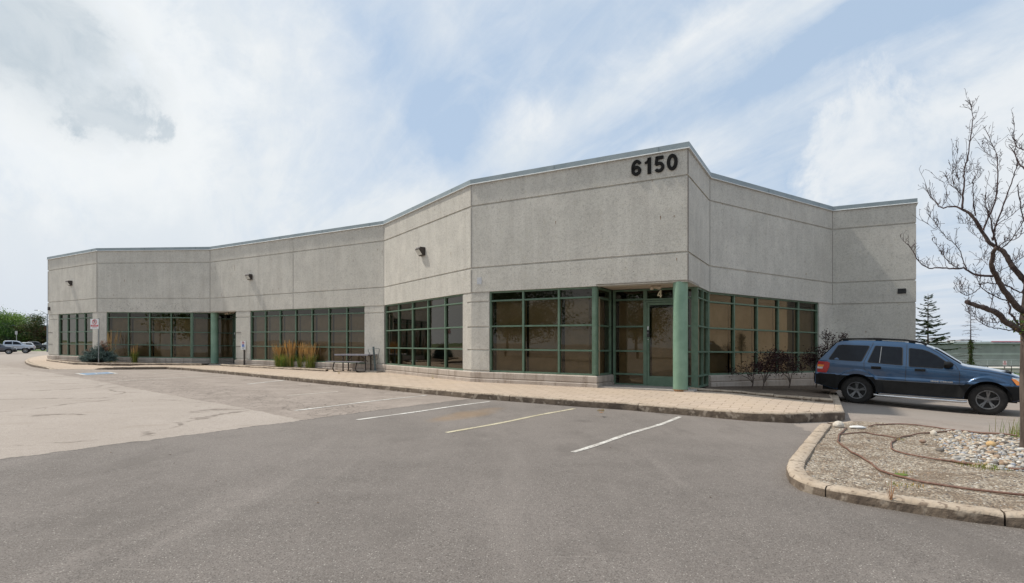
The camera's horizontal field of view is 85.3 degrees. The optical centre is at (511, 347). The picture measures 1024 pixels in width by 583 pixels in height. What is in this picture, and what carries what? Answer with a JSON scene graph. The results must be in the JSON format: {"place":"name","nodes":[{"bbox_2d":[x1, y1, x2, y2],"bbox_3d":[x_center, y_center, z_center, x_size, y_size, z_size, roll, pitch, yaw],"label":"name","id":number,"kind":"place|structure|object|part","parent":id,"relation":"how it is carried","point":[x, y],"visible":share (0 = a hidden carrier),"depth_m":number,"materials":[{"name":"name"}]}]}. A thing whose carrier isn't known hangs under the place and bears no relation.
{"place":"outdoors","nodes":[
{"label":"outdoors","id":0,"kind":"place"},
{"bbox_2d":[107,329,120,361],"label":"reed grass","id":1,"kind":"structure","parent":0,"point":[111,341],"depth_m":30.05,"materials":[{"name":"brown plant"}]},
{"bbox_2d":[128,344,141,362],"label":"reed grass","id":2,"kind":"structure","parent":0,"point":[134,358],"depth_m":29.55,"materials":[{"name":"green plant"}]},
{"bbox_2d":[275,353,288,366],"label":"reed grass","id":3,"kind":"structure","parent":0,"point":[281,362],"depth_m":26.02,"materials":[{"name":"green plant"}]},
{"bbox_2d":[283,339,298,366],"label":"reed grass","id":4,"kind":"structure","parent":0,"point":[291,360],"depth_m":26.09,"materials":[{"name":"brown plant"}]},
{"bbox_2d":[301,342,319,367],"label":"reed grass","id":5,"kind":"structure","parent":0,"point":[310,359],"depth_m":25.25,"materials":[{"name":"plant"}]},
{"bbox_2d":[28,355,835,411],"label":"pavement","id":6,"kind":"structure","parent":0,"point":[721,400],"depth_m":14.26,"materials":[{"name":"grey concrete"}]},
{"bbox_2d":[90,318,98,362],"bbox_3d":[-21.317,-0.341,28.387,0.428,2.377,0.057,0,0,0],"label":"no parking sign","id":7,"kind":"object","parent":6,"relation":"on","point":[94,323],"visible":1,"depth_m":28.36,"materials":[{"name":"metal"}]},
{"bbox_2d":[46,359,202,365],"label":"bed kerb","id":8,"kind":"structure","parent":6,"relation":"on","point":[107,364],"depth_m":28.16,"materials":[{"name":"concrete"}]},
{"bbox_2d":[221,364,327,370],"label":"bed kerb","id":9,"kind":"structure","parent":6,"relation":"on","point":[309,369],"depth_m":25.24,"materials":[{"name":"concrete"}]},
{"bbox_2d":[326,354,376,371],"bbox_3d":[-6.595,0.633,23.600,1.850,0.756,1.710,0,0,27],"label":"picnic table","id":10,"kind":"object","parent":6,"relation":"on","point":[348,355],"visible":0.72,"depth_m":23.23,"materials":[{"name":"grey plastic"}]},
{"bbox_2d":[690,387,832,402],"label":"bed kerb","id":11,"kind":"structure","parent":6,"relation":"on","point":[818,399],"depth_m":13.81,"materials":[{"name":"concrete"}]},
{"bbox_2d":[0,349,1023,582],"bbox_3d":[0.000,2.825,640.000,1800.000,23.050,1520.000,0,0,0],"label":"ground","id":12,"kind":"structure","parent":0,"point":[421,496],"depth_m":5.26,"materials":[{"name":"grey asphalt"}]},
{"bbox_2d":[0,344,16,353],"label":"parked car","id":13,"kind":"object","parent":12,"relation":"on","point":[7,349],"visible":1,"depth_m":75.90,"materials":[{"name":"grey paint"}]},
{"bbox_2d":[0,306,23,323],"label":"tree","id":14,"kind":"object","parent":12,"relation":"on","point":[3,310],"visible":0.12,"depth_m":150.17,"materials":[{"name":"green plant"}]},
{"bbox_2d":[0,317,27,343],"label":"tree","id":15,"kind":"object","parent":12,"relation":"on","point":[4,330],"visible":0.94,"depth_m":145.58,"materials":[{"name":"green plant"}]},
{"bbox_2d":[0,310,32,328],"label":"tree","id":16,"kind":"object","parent":12,"relation":"on","point":[16,318],"visible":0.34,"depth_m":150.34,"materials":[{"name":"green plant"}]},
{"bbox_2d":[2,340,34,352],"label":"parked pickup","id":17,"kind":"object","parent":12,"relation":"on","point":[18,345],"visible":0.89,"depth_m":85.59,"materials":[{"name":"silver metal"}]},
{"bbox_2d":[5,320,37,341],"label":"tree","id":18,"kind":"object","parent":12,"relation":"on","point":[19,327],"visible":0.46,"depth_m":147.93,"materials":[{"name":"green plant"}]},
{"bbox_2d":[22,342,35,350],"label":"parked car","id":19,"kind":"object","parent":12,"relation":"on","point":[28,343],"visible":0.11,"depth_m":97.91,"materials":[{"name":"white paint"}]},
{"bbox_2d":[19,341,45,350],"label":"parked pickup","id":20,"kind":"object","parent":12,"relation":"on","point":[37,344],"visible":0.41,"depth_m":117.62,"materials":[{"name":"black paint"}]},
{"bbox_2d":[18,312,46,342],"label":"tree","id":21,"kind":"object","parent":12,"relation":"on","point":[37,322],"visible":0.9,"depth_m":147.10,"materials":[{"name":"green plant"}]},
{"bbox_2d":[32,328,46,343],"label":"tree","id":22,"kind":"object","parent":12,"relation":"on","point":[41,330],"visible":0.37,"depth_m":148.98,"materials":[{"name":"green plant"}]},
{"bbox_2d":[35,310,47,351],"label":"street lamp","id":23,"kind":"object","parent":12,"relation":"on","point":[47,331],"visible":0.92,"depth_m":100.95,"materials":[{"name":"metal"}]},
{"bbox_2d":[75,372,116,374],"bbox_3d":[-16.403,1.006,22.000,2.387,0.021,1.280,0,0,42],"label":"accessible stall marking","id":24,"kind":"object","parent":12,"relation":"on","point":[98,373],"visible":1,"depth_m":21.87,"materials":[{"name":"white paint"}]},
{"bbox_2d":[60,360,208,364],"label":"planting bed soil","id":25,"kind":"structure","parent":12,"relation":"on","point":[130,362],"depth_m":29.55,"materials":[{"name":"brown soil"}]},
{"bbox_2d":[77,340,119,362],"bbox_3d":[-21.556,0.194,28.927,2.130,1.284,1.479,0,0,0],"label":"blue spruce shrub","id":26,"kind":"object","parent":25,"relation":"on","point":[105,355],"visible":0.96,"depth_m":28.72,"materials":[{"name":"grey plant"}]},
{"bbox_2d":[229,364,326,370],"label":"planting bed soil","id":27,"kind":"structure","parent":12,"relation":"on","point":[285,367],"depth_m":25.51,"materials":[{"name":"brown soil"}]},
{"bbox_2d":[241,341,245,364],"bbox_3d":[-13.581,0.277,28.100,0.285,1.247,0.065,0,0,12],"label":"accessible parking sign","id":28,"kind":"object","parent":27,"relation":"on","point":[243,345],"visible":1,"depth_m":28.08,"materials":[{"name":"white metal"}]},
{"bbox_2d":[271,343,283,365],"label":"reed grass","id":29,"kind":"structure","parent":27,"relation":"on","point":[279,349],"depth_m":26.73,"materials":[{"name":"brown plant"}]},
{"bbox_2d":[294,343,307,366],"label":"reed grass","id":30,"kind":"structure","parent":27,"relation":"on","point":[300,353],"depth_m":25.79,"materials":[{"name":"plant"}]},
{"bbox_2d":[296,395,424,410],"bbox_3d":[-3.278,1.234,12.798,0.129,0.012,4.154,0,0,29],"label":"parking line","id":31,"kind":"object","parent":12,"relation":"on","point":[358,402],"visible":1,"depth_m":12.31,"materials":[{"name":"white paint"}]},
{"bbox_2d":[356,401,489,419],"bbox_3d":[-1.661,1.284,11.638,0.129,0.025,3.930,0,0,35],"label":"parking line","id":32,"kind":"object","parent":12,"relation":"on","point":[419,411],"visible":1,"depth_m":11.25,"materials":[{"name":"white paint"}]},
{"bbox_2d":[25,355,844,422],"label":"kerb","id":33,"kind":"structure","parent":12,"relation":"on","point":[838,414],"depth_m":12.79,"materials":[{"name":"concrete"}]},
{"bbox_2d":[47,141,917,391],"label":"building","id":34,"kind":"structure","parent":12,"relation":"on","point":[678,267],"depth_m":18.84,"materials":[{"name":"concrete"}]},
{"bbox_2d":[59,312,92,355],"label":"window","id":35,"kind":"structure","parent":34,"relation":"in","point":[68,318],"depth_m":32.42,"materials":[{"name":"green paint"}]},
{"bbox_2d":[107,312,195,357],"bbox_3d":[-19.739,-0.707,30.385,5.108,2.536,0.259,0,0,7],"label":"window","id":36,"kind":"structure","parent":34,"relation":"in","point":[164,332],"depth_m":30.44,"materials":[{"name":"brown glass"}]},
{"bbox_2d":[192,312,233,357],"bbox_3d":[-16.465,-0.671,30.587,2.034,2.498,0.259,0,0,-34],"label":"window","id":37,"kind":"structure","parent":34,"relation":"in","point":[203,325],"depth_m":30.60,"materials":[{"name":"black glass"}]},
{"bbox_2d":[234,314,234,363],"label":"window","id":38,"kind":"structure","parent":34,"relation":"in","point":[234,314],"depth_m":30.96,"materials":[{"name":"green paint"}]},
{"bbox_2d":[234,318,236,359],"bbox_3d":[-14.557,-0.330,29.288,0.137,2.447,1.100,0,0,-28],"label":"door","id":39,"kind":"structure","parent":34,"relation":"in","point":[235,318],"depth_m":29.66,"materials":[{"name":"green paint"}]},
{"bbox_2d":[251,306,364,363],"bbox_3d":[-9.668,-0.596,26.018,8.045,2.557,0.259,0,0,31],"label":"window","id":40,"kind":"structure","parent":34,"relation":"in","point":[342,331],"depth_m":25.69,"materials":[{"name":"black glass"}]},
{"bbox_2d":[386,294,463,369],"bbox_3d":[-3.371,-0.532,20.556,0.123,2.512,6.519,0,0,-35],"label":"window","id":41,"kind":"structure","parent":34,"relation":"in","point":[445,298],"depth_m":20.04,"materials":[{"name":"green paint"}]},
{"bbox_2d":[490,286,599,375],"bbox_3d":[0.890,-0.480,16.306,3.511,2.515,0.259,0,0,31],"label":"window","id":42,"kind":"structure","parent":34,"relation":"in","point":[545,325],"depth_m":16.37,"materials":[{"name":"green paint"}]},
{"bbox_2d":[589,286,610,375],"bbox_3d":[2.517,-0.463,15.887,0.259,2.486,1.200,0,0,31],"label":"window","id":43,"kind":"structure","parent":34,"relation":"in","point":[608,299],"depth_m":16.17,"materials":[{"name":"green paint"}]},
{"bbox_2d":[613,289,644,385],"bbox_3d":[3.445,-0.302,16.217,0.961,2.790,0.259,0,0,31],"label":"window","id":44,"kind":"structure","parent":34,"relation":"in","point":[631,326],"depth_m":16.30,"materials":[{"name":"green paint"}]},
{"bbox_2d":[645,288,672,300],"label":"window","id":45,"kind":"structure","parent":34,"relation":"in","point":[646,290],"depth_m":15.74,"materials":[{"name":"green paint"}]},
{"bbox_2d":[645,300,672,386],"bbox_3d":[4.332,-0.122,15.655,1.144,2.451,0.216,0,0,27],"label":"door","id":46,"kind":"structure","parent":34,"relation":"in","point":[662,318],"depth_m":15.79,"materials":[{"name":"green paint"}]},
{"bbox_2d":[688,287,698,387],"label":"window","id":47,"kind":"structure","parent":34,"relation":"in","point":[692,288],"depth_m":15.21,"materials":[{"name":"green paint"}]},
{"bbox_2d":[694,287,708,387],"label":"window","id":48,"kind":"structure","parent":34,"relation":"in","point":[703,297],"depth_m":15.77,"materials":[{"name":"green paint"}]},
{"bbox_2d":[709,292,817,374],"bbox_3d":[8.275,-0.399,18.180,5.962,2.534,0.259,0,0,-33],"label":"window","id":49,"kind":"structure","parent":34,"relation":"in","point":[739,328],"depth_m":17.87,"materials":[{"name":"brown glass"}]},
{"bbox_2d":[447,408,573,432],"bbox_3d":[0.166,1.355,10.660,0.129,0.026,4.141,0,0,36],"label":"parking line","id":50,"kind":"object","parent":12,"relation":"on","point":[507,421],"visible":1,"depth_m":10.28,"materials":[{"name":"paint"}]},
{"bbox_2d":[571,416,680,451],"bbox_3d":[2.161,1.413,9.490,0.130,0.019,4.790,0,0,34],"label":"parking line","id":51,"kind":"object","parent":12,"relation":"on","point":[611,439],"visible":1,"depth_m":8.98,"materials":[{"name":"white paint"}]},
{"bbox_2d":[706,385,836,397],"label":"planting bed soil","id":52,"kind":"structure","parent":12,"relation":"on","point":[819,391],"depth_m":16.19,"materials":[{"name":"brown soil"}]},
{"bbox_2d":[725,361,756,387],"bbox_3d":[6.951,0.774,16.563,1.179,0.818,0.648,0,0,0],"label":"red leaf shrub","id":53,"kind":"object","parent":52,"relation":"on","point":[752,379],"visible":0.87,"depth_m":16.61,"materials":[{"name":"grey plant"}]},
{"bbox_2d":[745,344,792,388],"bbox_3d":[7.438,0.517,15.989,1.333,1.332,0.916,0,0,0],"label":"red leaf shrub","id":54,"kind":"object","parent":52,"relation":"on","point":[760,367],"visible":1,"depth_m":15.96,"materials":[{"name":"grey plant"}]},
{"bbox_2d":[770,351,810,387],"bbox_3d":[8.173,0.624,16.410,1.202,1.140,0.843,0,0,0],"label":"red leaf shrub","id":55,"kind":"object","parent":52,"relation":"on","point":[788,364],"visible":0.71,"depth_m":16.37,"materials":[{"name":"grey plant"}]},
{"bbox_2d":[799,341,830,387],"bbox_3d":[9.251,0.491,16.902,1.218,1.428,0.812,0,0,0],"label":"red leaf shrub","id":56,"kind":"object","parent":52,"relation":"on","point":[815,358],"visible":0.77,"depth_m":16.89,"materials":[{"name":"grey plant"}]},
{"bbox_2d":[815,328,847,346],"bbox_3d":[9.988,0.297,17.313,1.097,1.829,0.588,0,0,0],"label":"red leaf shrub","id":57,"kind":"object","parent":52,"relation":"on","point":[833,337],"visible":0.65,"depth_m":17.29,"materials":[{"name":"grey plant"}]},
{"bbox_2d":[786,421,1023,528],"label":"kerb","id":58,"kind":"structure","parent":12,"relation":"on","point":[799,477],"depth_m":4.97,"materials":[{"name":"concrete"}]},
{"bbox_2d":[883,481,894,499],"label":"weed tuft","id":59,"kind":"object","parent":58,"relation":"on","point":[891,496],"visible":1,"depth_m":4.94,"materials":[{"name":"beige plant"}]},
{"bbox_2d":[804,421,1023,509],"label":"island gravel","id":60,"kind":"structure","parent":12,"relation":"on","point":[996,501],"depth_m":6.35,"materials":[{"name":"beige gravel"}]},
{"bbox_2d":[833,421,843,427],"bbox_3d":[5.721,1.349,9.737,0.176,0.149,0.222,0,0,30],"label":"rock","id":61,"kind":"object","parent":60,"relation":"on","point":[838,424],"visible":0.88,"depth_m":9.67,"materials":[{"name":"white stone"}]},
{"bbox_2d":[849,425,865,428],"bbox_3d":[5.969,1.363,9.584,0.250,0.054,0.137,0,0,13],"label":"rock","id":62,"kind":"object","parent":60,"relation":"on","point":[857,427],"visible":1,"depth_m":9.54,"materials":[{"name":"white stone"}]},
{"bbox_2d":[840,432,895,437],"bbox_3d":[5.606,1.376,8.852,0.778,0.040,0.420,0,0,21],"label":"hose","id":63,"kind":"object","parent":60,"relation":"on","point":[868,433],"visible":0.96,"depth_m":8.88,"materials":[{"name":"brown rubber"}]},
{"bbox_2d":[893,469,912,475],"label":"weed tuft","id":64,"kind":"object","parent":60,"relation":"on","point":[902,473],"visible":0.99,"depth_m":6.05,"materials":[{"name":"green plant"}]},
{"bbox_2d":[837,427,1023,495],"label":"hose","id":65,"kind":"object","parent":60,"relation":"on","point":[946,485],"visible":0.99,"depth_m":5.54,"materials":[{"name":"brown rubber"}]},
{"bbox_2d":[930,430,936,435],"bbox_3d":[6.709,1.356,8.837,0.080,0.105,0.108,0,0,0],"label":"rock","id":66,"kind":"object","parent":60,"relation":"on","point":[933,432],"visible":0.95,"depth_m":8.80,"materials":[{"name":"beige stone"}]},
{"bbox_2d":[868,423,1013,434],"bbox_3d":[7.144,1.347,9.316,1.918,0.054,0.596,0,0,38],"label":"hose","id":67,"kind":"object","parent":60,"relation":"on","point":[924,426],"visible":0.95,"depth_m":9.68,"materials":[{"name":"brown rubber"}]},
{"bbox_2d":[890,430,1015,461],"bbox_3d":[6.182,1.359,8.057,3.053,0.076,1.118,0,0,-37],"label":"hose","id":68,"kind":"object","parent":60,"relation":"on","point":[894,440],"visible":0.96,"depth_m":8.51,"materials":[{"name":"brown rubber"}]},
{"bbox_2d":[900,90,1023,447],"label":"bare tree","id":69,"kind":"object","parent":60,"relation":"on","point":[1015,305],"visible":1,"depth_m":7.62,"materials":[{"name":"grey plant"}]},
{"bbox_2d":[951,459,973,464],"bbox_3d":[5.360,1.361,6.608,0.065,0.040,0.262,0,0,-21],"label":"hose","id":70,"kind":"object","parent":60,"relation":"on","point":[963,462],"visible":0.94,"depth_m":6.58,"materials":[{"name":"brown rubber"}]},
{"bbox_2d":[934,429,1023,471],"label":"river pebbles","id":71,"kind":"object","parent":60,"relation":"on","point":[969,445],"visible":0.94,"depth_m":7.45,"materials":[{"name":"grey stone"}]},
{"bbox_2d":[955,460,1011,471],"bbox_3d":[5.494,1.362,6.398,0.600,0.056,0.516,0,0,0],"label":"weed tuft","id":72,"kind":"object","parent":60,"relation":"on","point":[984,467],"visible":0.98,"depth_m":6.39,"materials":[{"name":"green plant"}]},
{"bbox_2d":[986,441,996,446],"bbox_3d":[6.699,1.344,7.762,0.138,0.094,0.133,0,0,0],"label":"rock","id":73,"kind":"object","parent":60,"relation":"on","point":[990,443],"visible":0.88,"depth_m":7.72,"materials":[{"name":"stone"}]},
{"bbox_2d":[989,416,1019,436],"bbox_3d":[8.066,1.245,8.707,0.915,0.306,0.824,0,0,26],"label":"weed tuft","id":74,"kind":"object","parent":60,"relation":"on","point":[1017,432],"visible":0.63,"depth_m":8.84,"materials":[{"name":"green plant"}]},
{"bbox_2d":[814,338,1019,414],"bbox_3d":[10.766,0.653,14.927,4.570,1.797,2.266,3,2,39],"label":"parked car","id":75,"kind":"object","parent":12,"relation":"on","point":[859,370],"visible":0.98,"depth_m":14.29,"materials":[{"name":"blue metal"}]},
{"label":"side window","id":76,"kind":"part","parent":75,"relation":"part of","materials":[{"name":"black glass"}]},
{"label":"side window","id":77,"kind":"part","parent":75,"relation":"part of","materials":[{"name":"black glass"}]},
{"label":"side window","id":78,"kind":"part","parent":75,"relation":"part of","materials":[{"name":"black glass"}]},
{"bbox_2d":[916,295,961,353],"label":"spruce tree","id":79,"kind":"object","parent":12,"relation":"on","point":[927,322],"visible":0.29,"depth_m":43.80,"materials":[{"name":"green plant"}]},
{"bbox_2d":[954,312,981,365],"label":"spruce tree","id":80,"kind":"object","parent":12,"relation":"on","point":[970,347],"visible":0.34,"depth_m":49.96,"materials":[{"name":"green plant"}]},
{"bbox_2d":[925,340,1019,372],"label":"warehouse","id":81,"kind":"structure","parent":12,"relation":"on","point":[995,353],"depth_m":120.00,"materials":[{"name":"green metal"}]},
{"bbox_2d":[963,360,1019,374],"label":"fence","id":82,"kind":"object","parent":12,"relation":"on","point":[1007,364],"visible":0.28,"depth_m":70.00,"materials":[{"name":"grey metal"}]},
{"bbox_2d":[990,367,1019,371],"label":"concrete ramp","id":83,"kind":"structure","parent":12,"relation":"on","point":[1008,368],"depth_m":62.50,"materials":[{"name":"white concrete"}]},
{"bbox_2d":[0,0,1023,340],"label":"sky","id":84,"kind":"structure","parent":0,"point":[124,123],"materials":[{"name":"blue"}]},
{"bbox_3d":[-5.705,0.972,23.200,0.620,0.060,0.520,0,0,32],"label":"concrete slab","id":85,"kind":"object","parent":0,"visible":0},
{"bbox_2d":[368,347,379,370],"bbox_3d":[-5.765,0.442,23.200,0.500,1.006,0.121,0,0,0],"label":"bag holder","id":86,"kind":"object","parent":85,"relation":"on","point":[374,358],"visible":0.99,"depth_m":23.18,"materials":[{"name":"grey metal"}]}
]}

